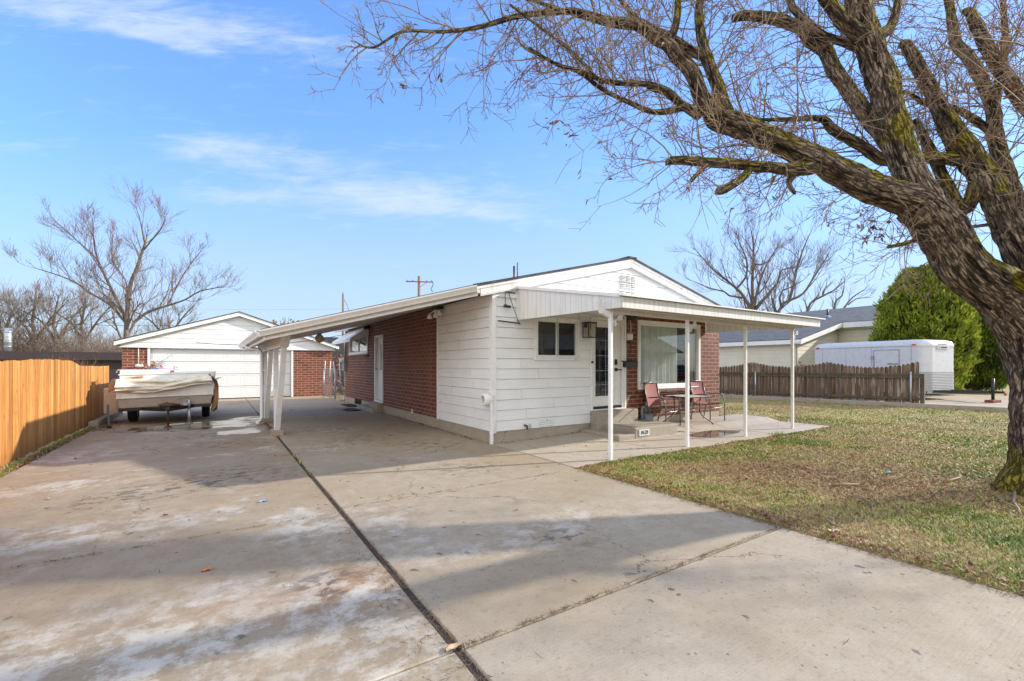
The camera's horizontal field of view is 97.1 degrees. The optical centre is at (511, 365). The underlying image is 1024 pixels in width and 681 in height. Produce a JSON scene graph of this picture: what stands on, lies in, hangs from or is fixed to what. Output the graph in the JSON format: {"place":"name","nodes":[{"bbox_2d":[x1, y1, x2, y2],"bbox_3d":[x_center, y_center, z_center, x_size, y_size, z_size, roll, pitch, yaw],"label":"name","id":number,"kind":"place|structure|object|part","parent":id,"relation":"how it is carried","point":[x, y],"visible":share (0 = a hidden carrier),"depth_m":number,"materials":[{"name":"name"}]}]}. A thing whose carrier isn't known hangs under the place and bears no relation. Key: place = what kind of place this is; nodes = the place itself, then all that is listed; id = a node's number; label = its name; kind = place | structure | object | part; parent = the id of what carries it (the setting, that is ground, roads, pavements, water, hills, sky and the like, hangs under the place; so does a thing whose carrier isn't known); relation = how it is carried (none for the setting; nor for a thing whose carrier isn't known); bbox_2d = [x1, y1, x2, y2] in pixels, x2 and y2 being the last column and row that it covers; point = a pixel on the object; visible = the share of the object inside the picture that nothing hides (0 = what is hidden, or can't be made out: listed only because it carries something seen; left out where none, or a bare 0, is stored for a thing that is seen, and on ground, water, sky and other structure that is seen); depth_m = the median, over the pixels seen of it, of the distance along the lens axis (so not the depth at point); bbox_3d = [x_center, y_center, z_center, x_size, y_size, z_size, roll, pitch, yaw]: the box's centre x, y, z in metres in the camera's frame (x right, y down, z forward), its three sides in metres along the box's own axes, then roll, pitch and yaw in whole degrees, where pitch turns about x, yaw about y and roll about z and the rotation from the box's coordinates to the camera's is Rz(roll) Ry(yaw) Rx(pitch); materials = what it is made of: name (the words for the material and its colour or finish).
{"place":"outdoors","nodes":[
{"label":"outdoors","id":0,"kind":"place"},
{"bbox_2d":[0,427,91,475],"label":"fence verge","id":1,"kind":"structure","parent":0,"point":[27,455],"depth_m":7.44,"materials":[{"name":"green plant"}]},
{"bbox_2d":[0,359,108,467],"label":"cedar fence","id":2,"kind":"object","parent":1,"relation":"on","point":[44,402],"visible":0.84,"depth_m":7.75,"materials":[{"name":"brown wood"}]},
{"bbox_2d":[88,412,122,427],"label":"kerb block","id":3,"kind":"structure","parent":1,"relation":"on","point":[99,421],"depth_m":10.93,"materials":[{"name":"concrete"}]},
{"bbox_2d":[0,319,177,325],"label":"power line","id":4,"kind":"object","parent":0,"point":[76,324],"visible":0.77,"depth_m":45.16,"materials":[{"name":"black metal"}]},
{"bbox_2d":[0,437,296,493],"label":"driveway","id":5,"kind":"structure","parent":0,"point":[56,471],"depth_m":6.54,"materials":[{"name":"concrete"}]},
{"bbox_2d":[1,302,300,309],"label":"power line","id":6,"kind":"object","parent":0,"point":[224,309],"visible":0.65,"depth_m":74.12,"materials":[{"name":"black metal"}]},
{"bbox_2d":[46,423,275,454],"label":"driveway","id":7,"kind":"structure","parent":0,"point":[94,442],"depth_m":8.89,"materials":[{"name":"concrete"}]},
{"bbox_2d":[0,403,753,515],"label":"fallen leaves","id":8,"kind":"object","parent":7,"relation":"on","point":[51,449],"visible":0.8,"depth_m":8.26,"materials":[{"name":"brown plant"}]},
{"bbox_2d":[0,462,339,570],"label":"driveway","id":9,"kind":"structure","parent":0,"point":[38,527],"depth_m":4.42,"materials":[{"name":"concrete"}]},
{"bbox_2d":[86,413,261,433],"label":"driveway","id":10,"kind":"structure","parent":0,"point":[196,420],"depth_m":11.22,"materials":[{"name":"concrete"}]},
{"bbox_2d":[106,369,215,428],"bbox_3d":[-9.036,0.762,11.909,2.094,1.326,4.320,0,0,-33],"label":"tent trailer","id":11,"kind":"object","parent":10,"relation":"on","point":[188,398],"visible":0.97,"depth_m":11.04,"materials":[{"name":"beige fabric"}]},
{"bbox_2d":[104,388,119,413],"bbox_3d":[-9.879,0.865,11.217,0.280,0.610,0.620,0,0,-33],"label":"cabinet panel","id":12,"kind":"object","parent":11,"relation":"attached to","point":[110,399],"visible":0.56,"depth_m":10.96,"materials":[{"name":"brown wood"}]},
{"bbox_2d":[108,376,142,392],"bbox_3d":[-9.235,0.455,10.870,0.620,0.383,0.732,0,0,-33],"label":"brown cloth","id":13,"kind":"object","parent":11,"relation":"on","point":[111,386],"visible":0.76,"depth_m":10.58,"materials":[{"name":"fabric"}]},
{"bbox_3d":[-8.981,0.154,11.223,1.209,0.109,0.590,0,0,-33],"label":"folded door","id":14,"kind":"part","parent":11,"relation":"part of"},
{"bbox_2d":[135,361,176,369],"bbox_3d":[-8.967,0.031,11.473,1.050,0.414,0.651,0,0,7],"label":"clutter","id":15,"kind":"object","parent":11,"relation":"on","point":[146,366],"visible":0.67,"depth_m":11.43,"materials":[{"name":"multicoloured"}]},
{"bbox_2d":[114,374,211,392],"bbox_3d":[-8.558,0.450,11.223,1.860,0.432,0.910,0,0,-33],"label":"canvas cover","id":16,"kind":"object","parent":11,"relation":"on","point":[146,385],"visible":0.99,"depth_m":10.85,"materials":[{"name":"white fabric"}]},
{"bbox_2d":[208,374,218,411],"bbox_3d":[-7.712,0.706,11.693,0.224,0.973,0.553,0,0,-33],"label":"brown cloth","id":17,"kind":"object","parent":11,"relation":"hanging from","point":[214,400],"visible":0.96,"depth_m":11.55,"materials":[{"name":"fabric"}]},
{"bbox_2d":[0,514,452,680],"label":"driveway","id":18,"kind":"structure","parent":0,"point":[279,602],"depth_m":2.58,"materials":[{"name":"concrete"}]},
{"bbox_2d":[113,396,356,419],"bbox_3d":[-9.618,1.480,16.473,6.450,0.120,6.875,0,0,-33],"label":"driveway apron","id":19,"kind":"object","parent":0,"point":[232,406],"visible":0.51,"depth_m":15.58,"materials":[{"name":"concrete"}]},
{"bbox_2d":[323,361,344,399],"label":"chain link gate","id":20,"kind":"structure","parent":19,"relation":"on","point":[335,381],"depth_m":18.91,"materials":[{"name":"metal"}]},
{"bbox_2d":[340,404,356,406],"bbox_3d":[-5.716,1.413,15.967,0.400,0.015,1.200,0,0,-33],"label":"door mat","id":21,"kind":"object","parent":19,"relation":"on","point":[350,405],"depth_m":15.80,"materials":[{"name":"rubber"}]},
{"bbox_2d":[10,402,559,680],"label":"joint soil","id":22,"kind":"structure","parent":0,"point":[456,651],"depth_m":2.95,"materials":[{"name":"brown soil"}]},
{"bbox_2d":[443,641,461,651],"bbox_3d":[-0.298,1.406,2.267,0.090,0.020,0.042,0,0,-33],"label":"dry leaf","id":23,"kind":"object","parent":22,"relation":"on","point":[447,647],"visible":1,"depth_m":2.26,"materials":[{"name":"beige plant"}]},
{"bbox_2d":[0,400,978,477],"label":"grass tuft","id":24,"kind":"object","parent":22,"relation":"on","point":[77,433],"visible":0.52,"depth_m":7.43,"materials":[{"name":"plant"}]},
{"bbox_2d":[258,408,383,419],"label":"driveway","id":25,"kind":"structure","parent":0,"point":[300,414],"depth_m":13.32,"materials":[{"name":"concrete"}]},
{"bbox_2d":[357,401,382,412],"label":"side steps","id":26,"kind":"structure","parent":25,"relation":"on","point":[373,407],"depth_m":13.80,"materials":[{"name":"concrete"}]},
{"bbox_2d":[324,337,344,389],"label":"charcoal shed","id":27,"kind":"structure","parent":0,"point":[340,350],"depth_m":24.04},
{"bbox_2d":[268,414,418,434],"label":"driveway","id":28,"kind":"structure","parent":0,"point":[313,425],"depth_m":11.03,"materials":[{"name":"concrete"}]},
{"bbox_2d":[342,408,360,410],"bbox_3d":[-5.072,1.406,14.299,0.573,0.026,0.764,0,0,-33],"label":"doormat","id":29,"kind":"object","parent":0,"point":[352,409],"visible":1,"depth_m":14.37,"materials":[{"name":"rubber"}]},
{"bbox_2d":[279,424,485,462],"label":"driveway","id":30,"kind":"structure","parent":0,"point":[319,446],"depth_m":8.43,"materials":[{"name":"concrete"}]},
{"bbox_2d":[381,653,476,680],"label":"driveway","id":31,"kind":"structure","parent":0,"point":[430,671],"depth_m":2.09,"materials":[{"name":"concrete"}]},
{"bbox_2d":[303,443,577,509],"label":"driveway","id":32,"kind":"structure","parent":0,"point":[356,481],"depth_m":6.05,"materials":[{"name":"concrete"}]},
{"bbox_2d":[0,0,1023,350],"label":"sky","id":33,"kind":"structure","parent":0,"point":[207,103],"materials":[{"name":"blue"}]},
{"bbox_2d":[123,391,915,421],"bbox_3d":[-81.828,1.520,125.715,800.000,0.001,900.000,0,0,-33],"label":"ground","id":34,"kind":"structure","parent":0,"point":[339,396],"depth_m":21.33,"materials":[{"name":"grey concrete"}]},
{"bbox_2d":[0,274,73,350],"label":"bare tree","id":35,"kind":"object","parent":34,"relation":"on","point":[13,311],"visible":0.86,"depth_m":48.38,"materials":[{"name":"brown plant"}]},
{"bbox_2d":[0,275,83,348],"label":"bare tree","id":36,"kind":"object","parent":34,"relation":"on","point":[37,325],"visible":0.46,"depth_m":51.77,"materials":[{"name":"brown plant"}]},
{"bbox_2d":[0,266,118,351],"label":"bare tree","id":37,"kind":"object","parent":34,"relation":"on","point":[48,330],"visible":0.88,"depth_m":49.94,"materials":[{"name":"brown plant"}]},
{"bbox_2d":[0,328,121,382],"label":"flat roofed house","id":38,"kind":"structure","parent":34,"relation":"on","point":[112,361],"depth_m":28.20,"materials":[{"name":"metal"}]},
{"bbox_2d":[37,354,105,365],"bbox_3d":[-15.872,0.380,15.765,2.538,1.691,2.140,0,0,-33],"label":"bare shrub","id":39,"kind":"object","parent":34,"relation":"on","point":[77,361],"visible":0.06,"depth_m":15.97,"materials":[{"name":"brown plant"}]},
{"bbox_2d":[39,286,124,350],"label":"bare tree","id":40,"kind":"object","parent":34,"relation":"on","point":[82,316],"visible":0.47,"depth_m":56.13,"materials":[{"name":"brown plant"}]},
{"bbox_2d":[0,308,164,351],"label":"thicket","id":41,"kind":"object","parent":34,"relation":"on","point":[42,346],"visible":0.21,"depth_m":50.77,"materials":[{"name":"brown plant"}]},
{"bbox_2d":[0,174,246,338],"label":"bare tree","id":42,"kind":"object","parent":34,"relation":"on","point":[126,319],"visible":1,"depth_m":37.95,"materials":[{"name":"brown plant"}]},
{"bbox_2d":[110,292,204,348],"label":"bare tree","id":43,"kind":"object","parent":34,"relation":"on","point":[168,321],"visible":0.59,"depth_m":58.01,"materials":[{"name":"brown plant"}]},
{"bbox_2d":[113,311,338,397],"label":"garage","id":44,"kind":"structure","parent":34,"relation":"on","point":[234,366],"depth_m":19.12,"materials":[{"name":"brick"}]},
{"bbox_2d":[135,348,142,366],"bbox_3d":[-14.310,-0.305,17.365,0.260,0.750,0.253,0,0,-33],"label":"garage lamp","id":45,"kind":"object","parent":44,"relation":"attached to","point":[137,365],"visible":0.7,"depth_m":17.37,"materials":[{"name":"white metal"}]},
{"bbox_2d":[150,349,290,397],"bbox_3d":[-12.075,0.370,19.082,4.980,2.048,0.100,0,0,-33],"label":"door","id":46,"kind":"structure","parent":44,"relation":"in","point":[238,371],"depth_m":19.15,"materials":[{"name":"paint"}]},
{"bbox_2d":[271,318,298,324],"bbox_3d":[-13.651,-0.749,27.192,3.054,4.342,1.518,0,0,-33],"label":"brown leafed tree","id":47,"kind":"object","parent":34,"relation":"on","point":[283,321],"visible":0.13,"depth_m":26.96,"materials":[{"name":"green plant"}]},
{"bbox_2d":[333,354,344,394],"bbox_3d":[-8.673,0.506,23.232,3.056,2.368,1.505,0,0,-33],"label":"dead hedge","id":48,"kind":"object","parent":34,"relation":"on","point":[343,378],"visible":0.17,"depth_m":23.02,"materials":[{"name":"brown plant"}]},
{"bbox_2d":[342,293,348,335],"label":"utility pole","id":49,"kind":"object","parent":34,"relation":"on","point":[343,300],"visible":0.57,"depth_m":74.89,"materials":[{"name":"brown wood"}]},
{"bbox_2d":[406,276,433,295],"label":"utility pole","id":50,"kind":"object","parent":34,"relation":"on","point":[426,281],"visible":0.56,"depth_m":59.86,"materials":[{"name":"brown wood"}]},
{"bbox_2d":[238,256,825,459],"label":"brick house","id":51,"kind":"structure","parent":34,"relation":"on","point":[467,363],"depth_m":9.36,"materials":[{"name":"wood"}]},
{"bbox_2d":[196,334,343,344],"bbox_3d":[-9.612,-1.019,17.994,6.485,0.440,0.018,0,0,7],"label":"power line","id":52,"kind":"object","parent":51,"relation":"attached to","point":[291,342],"visible":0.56,"depth_m":17.88,"materials":[{"name":"black metal"}]},
{"bbox_2d":[315,333,323,342],"bbox_3d":[-5.408,-0.765,12.707,0.240,0.270,0.236,0,0,-33],"label":"globe light","id":53,"kind":"object","parent":51,"relation":"hanging from","point":[319,337],"visible":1,"depth_m":12.63,"materials":[{"name":"glass"}]},
{"bbox_2d":[339,342,346,370],"bbox_3d":[-6.515,-0.490,17.415,0.260,1.420,0.300,0,0,-33],"label":"electric meter","id":54,"kind":"object","parent":51,"relation":"attached to","point":[343,360],"visible":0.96,"depth_m":17.35,"materials":[{"name":"grey paint"}]},
{"bbox_2d":[348,336,367,354],"bbox_3d":[-5.408,-0.812,15.994,0.155,0.895,2.530,0,0,-33],"label":"side window","id":55,"kind":"structure","parent":51,"relation":"in","point":[351,352],"depth_m":15.98,"materials":[{"name":"white glass"}]},
{"bbox_2d":[374,334,382,402],"bbox_3d":[-4.063,0.107,13.941,0.140,2.065,0.860,0,0,-33],"label":"door","id":56,"kind":"structure","parent":51,"relation":"in","point":[378,339],"depth_m":14.15,"materials":[{"name":"white"}]},
{"bbox_2d":[427,306,443,318],"bbox_3d":[-1.668,-1.154,9.909,0.285,0.252,0.457,0,0,-33],"label":"flood light","id":57,"kind":"object","parent":51,"relation":"attached to","point":[435,312],"visible":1,"depth_m":9.85,"materials":[{"name":"white metal"}]},
{"bbox_2d":[498,320,518,323],"bbox_3d":[-0.052,-0.792,8.301,0.471,0.050,0.025,0,0,-33],"label":"conduit bar","id":58,"kind":"object","parent":51,"relation":"attached to","point":[508,321],"visible":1,"depth_m":8.28,"materials":[{"name":"metal"}]},
{"bbox_2d":[534,317,581,360],"bbox_3d":[0.896,-0.518,9.022,1.185,0.845,0.155,0,0,-33],"label":"window","id":59,"kind":"structure","parent":51,"relation":"in","point":[546,328],"depth_m":8.99,"materials":[{"name":"white glass"}]},
{"bbox_2d":[582,322,596,337],"bbox_3d":[1.577,-0.720,9.273,0.236,0.320,0.238,0,0,-33],"label":"wall lantern","id":60,"kind":"object","parent":51,"relation":"attached to","point":[587,325],"depth_m":9.24,"materials":[{"name":"black metal"}]},
{"bbox_2d":[589,316,624,410],"bbox_3d":[2.040,-0.015,9.752,0.990,2.010,0.179,0,0,-33],"label":"door","id":61,"kind":"structure","parent":51,"relation":"in","point":[597,402],"depth_m":9.86,"materials":[{"name":"white wood"}]},
{"bbox_2d":[621,360,637,366],"bbox_3d":[2.614,-0.032,10.036,0.410,0.153,0.130,0,0,-33],"label":"mailbox","id":62,"kind":"object","parent":51,"relation":"attached to","point":[629,363],"visible":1,"depth_m":9.98,"materials":[{"name":"black metal"}]},
{"bbox_2d":[626,315,638,357],"bbox_3d":[2.662,-0.654,10.025,0.280,0.993,0.280,0,0,-33],"label":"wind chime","id":63,"kind":"object","parent":51,"relation":"attached to","point":[630,318],"visible":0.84,"depth_m":10.00,"materials":[{"name":"metal"}]},
{"bbox_2d":[637,320,700,389],"bbox_3d":[3.761,-0.205,10.967,2.350,1.650,0.290,0,0,-33],"label":"picture window","id":64,"kind":"structure","parent":51,"relation":"in","point":[656,340],"depth_m":10.97,"materials":[{"name":"white glass"}]},
{"bbox_3d":[-0.093,-1.343,8.273,0.371,0.034,0.019,0,0,-33],"label":"conduit bar","id":65,"kind":"object","parent":51,"relation":"attached to","visible":0},
{"bbox_2d":[503,292,519,323],"bbox_3d":[0.013,-1.046,8.296,0.368,0.598,0.094,0,0,-26],"label":"security camera","id":66,"kind":"object","parent":65,"relation":"hanging from","point":[506,305],"visible":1,"depth_m":8.25,"materials":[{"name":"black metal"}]},
{"bbox_2d":[667,199,825,310],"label":"bare tree","id":67,"kind":"object","parent":34,"relation":"on","point":[753,263],"visible":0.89,"depth_m":45.86,"materials":[{"name":"brown plant"}]},
{"bbox_2d":[747,205,846,312],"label":"bare tree","id":68,"kind":"object","parent":34,"relation":"on","point":[792,281],"visible":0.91,"depth_m":43.00,"materials":[{"name":"brown plant"}]},
{"bbox_2d":[786,269,855,312],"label":"bare tree","id":69,"kind":"object","parent":34,"relation":"on","point":[812,301],"visible":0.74,"depth_m":48.92,"materials":[{"name":"brown plant"}]},
{"bbox_2d":[829,274,876,308],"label":"bare tree","id":70,"kind":"object","parent":34,"relation":"on","point":[836,300],"visible":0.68,"depth_m":53.94,"materials":[{"name":"brown plant"}]},
{"bbox_2d":[719,394,1008,413],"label":"kerb","id":71,"kind":"structure","parent":34,"relation":"on","point":[1000,409],"depth_m":16.06,"materials":[{"name":"concrete"}]},
{"bbox_2d":[719,362,924,403],"bbox_3d":[8.034,0.603,21.453,0.131,1.514,17.101,0,0,-44],"label":"picket fence","id":72,"kind":"object","parent":71,"relation":"on","point":[834,381],"visible":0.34,"depth_m":17.18,"materials":[{"name":"brown wood"}]},
{"bbox_2d":[909,372,911,402],"bbox_3d":[13.603,0.845,15.441,0.066,1.250,0.066,0,0,-33],"label":"steel post","id":73,"kind":"object","parent":71,"relation":"on","point":[910,387],"visible":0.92,"depth_m":15.42,"materials":[{"name":"metal"}]},
{"bbox_2d":[342,469,780,650],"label":"driveway","id":74,"kind":"structure","parent":0,"point":[557,535],"depth_m":3.65,"materials":[{"name":"concrete"}]},
{"bbox_2d":[7,467,1022,680],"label":"twig litter","id":75,"kind":"object","parent":74,"relation":"on","point":[579,601],"visible":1,"depth_m":3.09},
{"bbox_2d":[493,432,668,467],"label":"patio","id":76,"kind":"structure","parent":0,"point":[568,450],"depth_m":7.63,"materials":[{"name":"concrete"}]},
{"bbox_2d":[581,408,676,440],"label":"concrete steps","id":77,"kind":"structure","parent":76,"relation":"on","point":[628,424],"depth_m":9.23,"materials":[{"name":"grey concrete"}]},
{"bbox_2d":[618,434,722,451],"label":"patio","id":78,"kind":"structure","parent":0,"point":[668,442],"depth_m":8.32,"materials":[{"name":"concrete"}]},
{"bbox_2d":[668,420,773,442],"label":"patio","id":79,"kind":"structure","parent":0,"point":[695,426],"depth_m":9.53,"materials":[{"name":"concrete"}]},
{"bbox_2d":[641,405,653,420],"bbox_3d":[3.070,1.172,10.231,0.332,0.536,0.200,0,0,-33],"label":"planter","id":80,"kind":"object","parent":79,"relation":"on","point":[649,415],"visible":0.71,"depth_m":10.20,"materials":[{"name":"grey paint"}]},
{"bbox_2d":[643,382,680,425],"bbox_3d":[3.352,0.866,10.170,0.566,0.970,0.636,0,0,-37],"label":"patio chair","id":81,"kind":"object","parent":79,"relation":"on","point":[651,390],"visible":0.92,"depth_m":10.32,"materials":[{"name":"fabric"}]},
{"bbox_2d":[663,394,712,423],"bbox_3d":[4.031,1.036,10.415,1.022,0.673,0.704,0,0,-33],"label":"patio table","id":82,"kind":"object","parent":79,"relation":"on","point":[690,396],"visible":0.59,"depth_m":10.40,"materials":[{"name":"brown glass"}]},
{"bbox_2d":[689,430,739,436],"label":"puddle","id":83,"kind":"object","parent":79,"relation":"on","point":[714,433],"visible":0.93,"depth_m":9.38,"materials":[{"name":"brown liquid"}]},
{"bbox_2d":[463,528,1023,680],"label":"driveway","id":84,"kind":"structure","parent":0,"point":[810,609],"depth_m":2.45,"materials":[{"name":"concrete"}]},
{"bbox_2d":[689,414,827,433],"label":"patio","id":85,"kind":"structure","parent":0,"point":[763,424],"depth_m":10.70,"materials":[{"name":"concrete"}]},
{"bbox_2d":[689,380,724,420],"bbox_3d":[4.778,0.864,11.122,0.566,0.970,0.636,0,0,-30],"label":"patio chair","id":86,"kind":"object","parent":85,"relation":"on","point":[700,390],"visible":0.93,"depth_m":11.27,"materials":[{"name":"red metal"}]},
{"bbox_2d":[580,398,1023,596],"bbox_3d":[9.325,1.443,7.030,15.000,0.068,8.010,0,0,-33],"label":"lawn","id":87,"kind":"structure","parent":0,"point":[945,572],"depth_m":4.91,"materials":[{"name":"green plant"}]},
{"bbox_2d":[307,0,1023,496],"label":"street tree","id":88,"kind":"object","parent":87,"relation":"on","point":[923,204],"visible":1,"depth_m":4.84,"materials":[{"name":"brown plant"}]},
{"bbox_2d":[813,514,840,527],"bbox_3d":[2.864,1.383,4.048,0.118,0.035,0.329,0,0,-2],"label":"fallen stick","id":89,"kind":"object","parent":87,"relation":"on","point":[832,518],"visible":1,"depth_m":4.06,"materials":[{"name":"brown wood"}]},
{"bbox_2d":[829,478,858,485],"bbox_3d":[3.852,1.383,5.338,0.294,0.040,0.316,0,0,-33],"label":"fallen stick","id":90,"kind":"object","parent":87,"relation":"on","point":[838,484],"visible":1,"depth_m":5.28,"materials":[{"name":"brown wood"}]},
{"bbox_2d":[847,495,873,509],"bbox_3d":[3.582,1.383,4.585,0.118,0.035,0.496,0,0,12],"label":"fallen stick","id":91,"kind":"object","parent":87,"relation":"on","point":[861,497],"visible":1,"depth_m":4.72,"materials":[{"name":"brown wood"}]},
{"bbox_2d":[932,474,960,482],"bbox_3d":[5.320,1.383,5.600,0.498,0.037,0.247,0,0,-33],"label":"fallen stick","id":92,"kind":"object","parent":87,"relation":"on","point":[949,479],"visible":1,"depth_m":5.55,"materials":[{"name":"brown wood"}]},
{"bbox_2d":[991,490,1021,514],"bbox_3d":[5.127,1.384,4.716,1.255,0.041,0.213,0,0,-43],"label":"fallen stick","id":93,"kind":"object","parent":87,"relation":"on","point":[1014,499],"visible":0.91,"depth_m":4.57,"materials":[{"name":"brown wood"}]},
{"bbox_2d":[719,398,925,425],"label":"lawn","id":94,"kind":"structure","parent":0,"point":[729,400],"depth_m":14.22,"materials":[{"name":"green plant"}]},
{"bbox_2d":[738,388,1008,406],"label":"neighbour drive","id":95,"kind":"structure","parent":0,"point":[959,399],"depth_m":17.44,"materials":[{"name":"concrete"}]},
{"bbox_2d":[815,339,1006,399],"bbox_3d":[16.102,0.210,18.554,2.234,2.420,6.070,0,0,-24],"label":"cargo trailer","id":96,"kind":"object","parent":95,"relation":"on","point":[934,359],"visible":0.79,"depth_m":17.64,"materials":[{"name":"metal"}]},
{"bbox_3d":[15.060,0.117,18.277,0.043,1.489,1.012,0,0,-22],"label":"side door","id":97,"kind":"part","parent":96,"relation":"part of","materials":[{"name":"metal"}]},
{"bbox_2d":[868,263,984,393],"bbox_3d":[18.999,-1.627,21.089,4.075,6.293,4.325,0,0,-33],"label":"cedar tree","id":98,"kind":"object","parent":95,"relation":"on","point":[903,316],"visible":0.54,"depth_m":19.91,"materials":[{"name":"green plant"}]},
{"bbox_2d":[984,399,1000,402],"bbox_3d":[17.050,1.272,16.043,0.625,0.094,0.247,0,0,-24],"label":"jack block","id":99,"kind":"object","parent":95,"relation":"on","point":[992,401],"depth_m":15.93,"materials":[{"name":"red wood"}]},
{"bbox_2d":[944,384,1009,395],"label":"lawn","id":100,"kind":"structure","parent":0,"point":[1006,389],"depth_m":22.93,"materials":[{"name":"plant"}]},
{"bbox_2d":[719,305,878,389],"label":"neighbour house","id":101,"kind":"structure","parent":100,"relation":"on","point":[771,347],"depth_m":25.02,"materials":[{"name":"beige"}]},
{"bbox_2d":[960,310,1008,390],"bbox_3d":[24.054,-1.016,23.556,3.599,5.088,3.403,0,0,-33],"label":"cedar tree","id":102,"kind":"object","parent":100,"relation":"on","point":[987,369],"visible":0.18,"depth_m":22.43,"materials":[{"name":"green plant"}]}
]}

